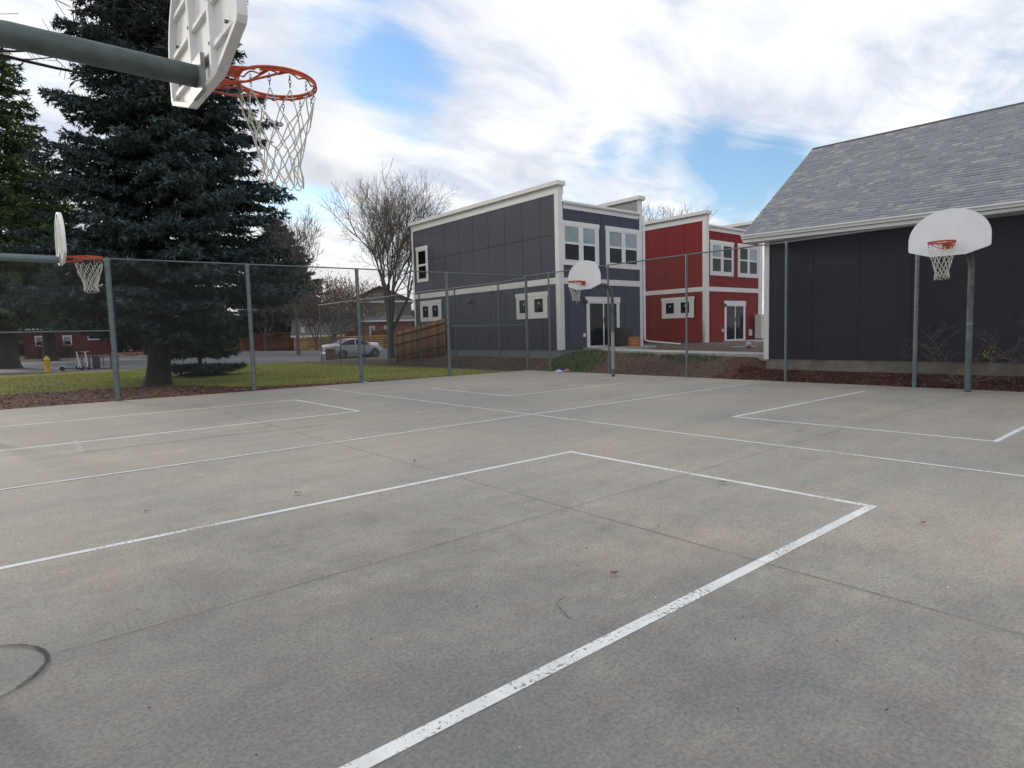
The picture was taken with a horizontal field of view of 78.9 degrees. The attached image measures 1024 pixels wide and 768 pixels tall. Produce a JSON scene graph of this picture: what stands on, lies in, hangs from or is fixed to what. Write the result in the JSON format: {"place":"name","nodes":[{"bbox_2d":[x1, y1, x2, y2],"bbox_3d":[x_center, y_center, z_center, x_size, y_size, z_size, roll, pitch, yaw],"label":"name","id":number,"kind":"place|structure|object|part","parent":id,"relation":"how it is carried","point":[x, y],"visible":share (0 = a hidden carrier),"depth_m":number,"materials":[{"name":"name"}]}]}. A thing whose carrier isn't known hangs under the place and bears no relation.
{"place":"outdoors","nodes":[
{"label":"outdoors","id":0,"kind":"place"},
{"bbox_2d":[0,350,395,373],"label":"street","id":1,"kind":"structure","parent":0,"point":[245,357],"depth_m":48.74,"materials":[{"name":"grey asphalt"}]},
{"bbox_2d":[42,356,51,371],"bbox_3d":[-27.819,-1.196,37.214,0.399,1.000,0.398,-1,5,3],"label":"fire hydrant","id":2,"kind":"object","parent":1,"relation":"on","point":[46,363],"visible":0.81,"depth_m":37.12,"materials":[{"name":"yellow metal"}]},
{"bbox_2d":[58,352,83,370],"bbox_3d":[-26.471,-1.362,37.316,1.336,1.138,0.503,-3,5,-22],"label":"electric scooter","id":3,"kind":"object","parent":1,"relation":"on","point":[64,368],"visible":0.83,"depth_m":37.32,"materials":[{"name":"metal"}]},
{"bbox_2d":[74,351,89,369],"bbox_3d":[-26.399,-1.436,38.178,1.336,1.138,0.503,0,5,20],"label":"electric scooter","id":4,"kind":"object","parent":1,"relation":"on","point":[77,365],"visible":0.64,"depth_m":38.03,"materials":[{"name":"metal"}]},
{"bbox_2d":[81,355,118,368],"bbox_3d":[-25.552,-1.352,38.595,1.956,0.860,0.664,-1,5,5],"label":"bike rack","id":5,"kind":"object","parent":1,"relation":"on","point":[97,360],"visible":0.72,"depth_m":38.27,"materials":[{"name":"grey metal"}]},
{"bbox_2d":[15,357,378,372],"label":"kerb","id":6,"kind":"structure","parent":1,"relation":"on","point":[135,369],"depth_m":36.65,"materials":[{"name":"concrete"}]},
{"bbox_2d":[20,349,395,361],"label":"kerb","id":7,"kind":"structure","parent":1,"relation":"on","point":[146,355],"depth_m":66.66,"materials":[{"name":"concrete"}]},
{"bbox_2d":[325,347,335,359],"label":"utility box","id":8,"kind":"object","parent":1,"relation":"on","point":[330,350],"visible":0.66,"depth_m":43.66,"materials":[{"name":"grey metal"}]},
{"bbox_2d":[322,338,382,358],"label":"parked car","id":9,"kind":"object","parent":1,"relation":"on","point":[356,350],"visible":0.43,"depth_m":46.26,"materials":[{"name":"silver metal"}]},
{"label":"side window","id":10,"kind":"part","parent":9,"relation":"part of","materials":[{"name":"black glass"}]},
{"bbox_2d":[0,363,508,395],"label":"grass","id":11,"kind":"structure","parent":0,"point":[209,379],"depth_m":26.63,"materials":[{"name":"green plant"}]},
{"bbox_2d":[0,342,1023,409],"bbox_3d":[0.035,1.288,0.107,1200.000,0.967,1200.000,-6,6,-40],"label":"ground","id":12,"kind":"structure","parent":0,"point":[759,364],"depth_m":22.76,"materials":[{"name":"soil"}]},
{"bbox_2d":[0,47,84,368],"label":"pine tree","id":13,"kind":"object","parent":12,"relation":"on","point":[15,193],"visible":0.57,"depth_m":42.88,"materials":[{"name":"green plant"}]},
{"bbox_2d":[1,177,102,360],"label":"pine tree","id":14,"kind":"object","parent":12,"relation":"on","point":[49,334],"visible":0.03,"depth_m":60.50,"materials":[{"name":"green plant"}]},
{"bbox_2d":[25,336,82,359],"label":"shrub","id":15,"kind":"object","parent":12,"relation":"on","point":[64,352],"visible":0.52,"depth_m":69.81,"materials":[{"name":"brown plant"}]},
{"bbox_2d":[23,328,110,356],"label":"house","id":16,"kind":"structure","parent":12,"relation":"on","point":[68,336],"depth_m":85.06,"materials":[{"name":"red wood"}]},
{"bbox_2d":[34,336,42,346],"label":"window","id":17,"kind":"structure","parent":16,"relation":"in","point":[36,337],"depth_m":82.58,"materials":[{"name":"white paint"}]},
{"bbox_2d":[62,335,71,345],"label":"window","id":18,"kind":"structure","parent":16,"relation":"in","point":[68,337],"depth_m":84.49,"materials":[{"name":"white paint"}]},
{"bbox_2d":[20,351,182,359],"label":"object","id":19,"kind":"object","parent":12,"relation":"on","point":[91,355],"visible":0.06,"depth_m":76.06,"materials":[{"name":"brown plant"}]},
{"bbox_2d":[0,0,218,135],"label":"pine tree","id":20,"kind":"object","parent":12,"relation":"on","point":[34,58],"visible":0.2,"depth_m":20.70,"materials":[{"name":"green plant"}]},
{"bbox_2d":[79,275,203,354],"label":"spruce tree","id":21,"kind":"object","parent":12,"relation":"on","point":[146,349],"visible":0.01,"depth_m":70.36,"materials":[{"name":"green plant"}]},
{"bbox_2d":[0,0,314,386],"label":"spruce tree","id":22,"kind":"object","parent":12,"relation":"on","point":[138,191],"visible":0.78,"depth_m":21.05,"materials":[{"name":"green plant"}]},
{"bbox_2d":[171,311,249,376],"bbox_3d":[-14.302,-2.122,28.504,3.822,4.140,3.584,-1,5,7],"label":"spruce tree","id":23,"kind":"object","parent":12,"relation":"on","point":[195,369],"visible":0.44,"depth_m":27.89,"materials":[{"name":"green plant"}]},
{"bbox_2d":[16,306,414,354],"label":"treeline","id":24,"kind":"object","parent":12,"relation":"on","point":[123,347],"visible":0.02,"depth_m":107.83,"materials":[{"name":"brown plant"}]},
{"bbox_2d":[0,369,522,408],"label":"fallen leaves","id":25,"kind":"object","parent":12,"relation":"on","point":[144,393],"visible":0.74,"depth_m":19.77,"materials":[{"name":"brown plant"}]},
{"bbox_2d":[235,287,291,350],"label":"bare tree","id":26,"kind":"object","parent":12,"relation":"on","point":[266,318],"visible":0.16,"depth_m":81.66,"materials":[{"name":"brown plant"}]},
{"bbox_2d":[0,253,528,408],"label":"chain link fence","id":27,"kind":"object","parent":12,"relation":"on","point":[113,332],"visible":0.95,"depth_m":18.98,"materials":[{"name":"metal"}]},
{"bbox_2d":[219,220,326,349],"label":"spruce tree","id":28,"kind":"object","parent":12,"relation":"on","point":[286,317],"visible":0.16,"depth_m":88.37,"materials":[{"name":"green plant"}]},
{"bbox_2d":[254,204,325,354],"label":"bare tree","id":29,"kind":"object","parent":12,"relation":"on","point":[302,236],"visible":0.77,"depth_m":56.25,"materials":[{"name":"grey plant"}]},
{"bbox_2d":[281,290,339,350],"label":"bare tree","id":30,"kind":"object","parent":12,"relation":"on","point":[306,307],"visible":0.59,"depth_m":66.94,"materials":[{"name":"brown plant"}]},
{"bbox_2d":[239,329,400,351],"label":"board fence","id":31,"kind":"object","parent":12,"relation":"on","point":[268,342],"visible":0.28,"depth_m":83.39,"materials":[{"name":"brown wood"}]},
{"bbox_2d":[291,318,354,348],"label":"house","id":32,"kind":"structure","parent":12,"relation":"on","point":[306,334],"depth_m":82.21,"materials":[{"name":"beige paint"}]},
{"bbox_2d":[300,276,353,337],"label":"bare tree","id":33,"kind":"object","parent":12,"relation":"on","point":[329,299],"visible":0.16,"depth_m":75.21,"materials":[{"name":"brown plant"}]},
{"bbox_2d":[308,303,363,340],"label":"bare tree","id":34,"kind":"object","parent":12,"relation":"on","point":[333,322],"visible":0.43,"depth_m":67.30,"materials":[{"name":"brown plant"}]},
{"bbox_2d":[300,271,385,343],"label":"bare tree","id":35,"kind":"object","parent":12,"relation":"on","point":[330,297],"visible":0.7,"depth_m":60.49,"materials":[{"name":"brown plant"}]},
{"bbox_2d":[293,335,394,350],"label":"board fence","id":36,"kind":"object","parent":12,"relation":"on","point":[313,347],"visible":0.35,"depth_m":76.66,"materials":[{"name":"brown wood"}]},
{"bbox_2d":[315,274,382,329],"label":"bare tree","id":37,"kind":"object","parent":12,"relation":"on","point":[363,285],"visible":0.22,"depth_m":88.91,"materials":[{"name":"brown plant"}]},
{"bbox_2d":[349,286,413,330],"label":"house","id":38,"kind":"structure","parent":12,"relation":"on","point":[400,298],"depth_m":90.32,"materials":[{"name":"beige paint"}]},
{"bbox_2d":[316,159,458,358],"bbox_3d":[-6.895,-7.088,37.202,7.579,11.708,9.849,-6,6,-40],"label":"bare tree","id":39,"kind":"object","parent":12,"relation":"on","point":[389,227],"visible":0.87,"depth_m":36.85,"materials":[{"name":"grey plant"}]},
{"bbox_2d":[361,315,414,339],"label":"house","id":40,"kind":"structure","parent":12,"relation":"on","point":[406,325],"depth_m":82.26,"materials":[{"name":"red brick"}]},
{"bbox_2d":[395,319,445,360],"bbox_3d":[-5.079,-2.276,34.026,4.119,2.450,0.084,2,6,40],"label":"wooden fence","id":41,"kind":"object","parent":12,"relation":"on","point":[398,347],"visible":0.59,"depth_m":33.85,"materials":[{"name":"brown wood"}]},
{"bbox_2d":[318,278,525,368],"bbox_3d":[-6.121,-2.889,33.594,0.092,3.939,20.797,-6,6,-40],"label":"chain link fence","id":42,"kind":"object","parent":12,"relation":"on","point":[323,307],"visible":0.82,"depth_m":31.91,"materials":[{"name":"metal"}]},
{"bbox_2d":[0,370,1023,767],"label":"court slab","id":43,"kind":"structure","parent":12,"relation":"on","point":[818,672],"depth_m":4.08,"materials":[{"name":"concrete"}]},
{"bbox_2d":[0,644,49,696],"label":"footing ring","id":44,"kind":"object","parent":43,"relation":"on","point":[46,657],"visible":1,"depth_m":3.11,"materials":[{"name":"grey concrete"}]},
{"bbox_2d":[0,212,103,292],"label":"basketball hoop","id":45,"kind":"object","parent":43,"relation":"on","point":[60,257],"visible":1,"depth_m":11.25,"materials":[{"name":"metal"}]},
{"bbox_2d":[0,0,316,190],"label":"basketball hoop","id":46,"kind":"object","parent":43,"relation":"on","point":[195,68],"visible":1,"depth_m":3.43,"materials":[{"name":"metal"}]},
{"bbox_2d":[86,408,569,618],"bbox_3d":[-0.919,0.948,8.045,6.854,0.001,8.684,-6,6,-40],"label":"slab crack","id":47,"kind":"object","parent":43,"relation":"on","point":[324,424],"visible":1,"depth_m":9.94,"materials":[{"name":"grey concrete"}]},
{"bbox_2d":[0,376,1023,767],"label":"court markings","id":48,"kind":"object","parent":43,"relation":"on","point":[426,730],"visible":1,"depth_m":3.93,"materials":[{"name":"white paint"}]},
{"bbox_2d":[9,380,1018,755],"bbox_3d":[0.209,0.544,12.317,18.004,0.020,20.499,-6,6,-40],"label":"court grit","id":49,"kind":"object","parent":43,"relation":"on","point":[567,532],"visible":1,"depth_m":4.19,"materials":[{"name":"grey concrete"}]},
{"bbox_2d":[54,394,1023,653],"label":"slab joints","id":50,"kind":"object","parent":43,"relation":"on","point":[544,514],"visible":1,"depth_m":4.43,"materials":[{"name":"grey concrete"}]},
{"bbox_2d":[568,260,614,376],"bbox_3d":[2.621,-2.036,20.352,1.523,3.925,1.567,-1,5,6],"label":"basketball hoop","id":51,"kind":"object","parent":43,"relation":"on","point":[584,274],"visible":0.99,"depth_m":20.07,"materials":[{"name":"metal"}]},
{"bbox_2d":[908,208,991,391],"bbox_3d":[9.021,-1.590,13.009,1.324,3.910,2.229,1,5,29],"label":"basketball hoop","id":52,"kind":"object","parent":43,"relation":"on","point":[947,233],"visible":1,"depth_m":12.49,"materials":[{"name":"metal"}]},
{"bbox_2d":[408,180,680,358],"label":"house","id":53,"kind":"structure","parent":12,"relation":"on","point":[541,228],"depth_m":28.41,"materials":[{"name":"grey wood"}]},
{"bbox_2d":[415,245,428,282],"bbox_3d":[-4.906,-6.544,33.990,0.045,1.910,1.220,-6,6,-40],"label":"window","id":54,"kind":"structure","parent":53,"relation":"in","point":[421,252],"depth_m":33.97,"materials":[{"name":"white paint"}]},
{"bbox_2d":[420,299,441,321],"bbox_3d":[-4.405,-3.958,33.691,0.045,1.120,2.160,-6,6,-40],"label":"window","id":55,"kind":"structure","parent":53,"relation":"in","point":[434,302],"depth_m":33.66,"materials":[{"name":"white paint"}]},
{"bbox_2d":[515,291,547,319],"bbox_3d":[0.862,-3.450,27.452,0.045,1.140,2.120,-6,6,-40],"label":"window","id":56,"kind":"structure","parent":53,"relation":"in","point":[538,304],"depth_m":27.30,"materials":[{"name":"white paint"}]},
{"bbox_2d":[560,220,599,265],"bbox_3d":[2.940,-6.005,26.714,2.410,1.840,0.045,-6,6,-40],"label":"window","id":57,"kind":"structure","parent":53,"relation":"in","point":[579,240],"depth_m":26.63,"materials":[{"name":"white glass"}]},
{"bbox_2d":[585,297,619,346],"bbox_3d":[4.113,-2.787,27.881,2.280,2.210,0.070,-6,6,-40],"label":"sliding door","id":58,"kind":"structure","parent":53,"relation":"in","point":[602,335],"depth_m":27.72,"materials":[{"name":"white paint"}]},
{"bbox_2d":[605,226,639,269],"bbox_3d":[5.101,-6.215,28.522,2.460,1.840,0.045,-6,6,-40],"label":"window","id":59,"kind":"structure","parent":53,"relation":"in","point":[622,244],"depth_m":28.48,"materials":[{"name":"white glass"}]},
{"bbox_2d":[376,349,759,378],"bbox_3d":[0.506,-1.099,27.718,3.668,0.835,22.272,-6,6,-40],"label":"soil debris","id":60,"kind":"object","parent":12,"relation":"on","point":[553,361],"visible":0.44,"depth_m":26.45,"materials":[{"name":"brown soil"}]},
{"bbox_2d":[583,345,655,350],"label":"patio slab","id":61,"kind":"structure","parent":12,"relation":"on","point":[642,347],"depth_m":27.06,"materials":[{"name":"concrete"}]},
{"bbox_2d":[610,327,633,346],"bbox_3d":[4.947,-2.123,27.998,1.333,0.840,0.535,-6,6,-40],"label":"covered grill","id":62,"kind":"object","parent":61,"relation":"on","point":[621,336],"visible":0.59,"depth_m":27.68,"materials":[{"name":"black fabric"}]},
{"bbox_2d":[628,337,639,345],"bbox_3d":[5.357,-1.864,27.328,0.490,0.408,0.370,-2,5,-2],"label":"cardboard box","id":63,"kind":"object","parent":61,"relation":"on","point":[636,340],"visible":0.92,"depth_m":27.15,"materials":[{"name":"brown cardboard"}]},
{"bbox_2d":[545,349,721,371],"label":"weeds","id":64,"kind":"object","parent":12,"relation":"on","point":[602,352],"visible":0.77,"depth_m":24.19,"materials":[{"name":"green plant"}]},
{"bbox_2d":[642,201,674,220],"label":"bare tree","id":65,"kind":"object","parent":12,"relation":"on","point":[652,213],"visible":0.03,"depth_m":66.14,"materials":[{"name":"brown plant"}]},
{"bbox_2d":[597,348,765,360],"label":"footpath","id":66,"kind":"structure","parent":12,"relation":"on","point":[741,354],"depth_m":21.77,"materials":[{"name":"concrete"}]},
{"bbox_2d":[658,202,718,217],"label":"bare tree","id":67,"kind":"object","parent":12,"relation":"on","point":[676,212],"visible":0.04,"depth_m":65.66,"materials":[{"name":"brown plant"}]},
{"bbox_2d":[642,210,762,345],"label":"house","id":68,"kind":"structure","parent":12,"relation":"on","point":[690,233],"depth_m":34.45,"materials":[{"name":"red wood"}]},
{"bbox_2d":[661,296,694,318],"bbox_3d":[9.158,-4.217,34.418,0.045,1.140,2.160,-6,6,-40],"label":"window","id":69,"kind":"structure","parent":68,"relation":"in","point":[690,299],"depth_m":34.45,"materials":[{"name":"white paint"}]},
{"bbox_2d":[710,240,733,276],"bbox_3d":[11.420,-6.817,33.807,2.380,1.860,0.045,-6,6,-40],"label":"window","id":70,"kind":"structure","parent":68,"relation":"in","point":[714,244],"depth_m":33.77,"materials":[{"name":"white glass"}]},
{"bbox_2d":[724,301,745,340],"bbox_3d":[12.537,-3.558,34.928,2.260,2.200,0.070,-6,6,-40],"label":"sliding door","id":71,"kind":"structure","parent":68,"relation":"in","point":[742,336],"depth_m":34.90,"materials":[{"name":"white paint"}]},
{"bbox_2d":[737,243,759,277],"bbox_3d":[13.524,-7.021,35.566,2.360,1.860,0.045,-6,6,-40],"label":"window","id":72,"kind":"structure","parent":68,"relation":"in","point":[755,252],"depth_m":35.56,"materials":[{"name":"white paint"}]},
{"bbox_2d":[723,339,763,341],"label":"patio slab","id":73,"kind":"structure","parent":12,"relation":"on","point":[760,340],"depth_m":33.57,"materials":[{"name":"concrete"}]},
{"bbox_2d":[755,314,763,339],"bbox_3d":[14.477,-3.304,35.999,0.900,1.430,0.414,-6,6,-40],"label":"air conditioner","id":74,"kind":"object","parent":73,"relation":"on","point":[760,330],"visible":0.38,"depth_m":35.68,"materials":[{"name":"beige metal"}]},
{"bbox_2d":[526,209,1023,389],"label":"chain link fence","id":75,"kind":"object","parent":12,"relation":"on","point":[917,274],"visible":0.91,"depth_m":17.19,"materials":[{"name":"metal"}]},
{"bbox_2d":[730,364,1023,391],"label":"bark mulch","id":76,"kind":"object","parent":12,"relation":"on","point":[1013,381],"visible":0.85,"depth_m":15.97,"materials":[{"name":"brown wood"}]},
{"bbox_2d":[898,313,1023,383],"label":"shrub","id":77,"kind":"object","parent":76,"relation":"on","point":[988,378],"visible":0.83,"depth_m":14.41,"materials":[{"name":"brown plant"}]},
{"bbox_2d":[740,102,1023,376],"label":"house","id":78,"kind":"structure","parent":12,"relation":"on","point":[915,174],"depth_m":16.37,"materials":[{"name":"grey wood"}]},
{"bbox_2d":[0,0,1023,314],"label":"sky","id":79,"kind":"structure","parent":0,"point":[712,105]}
]}

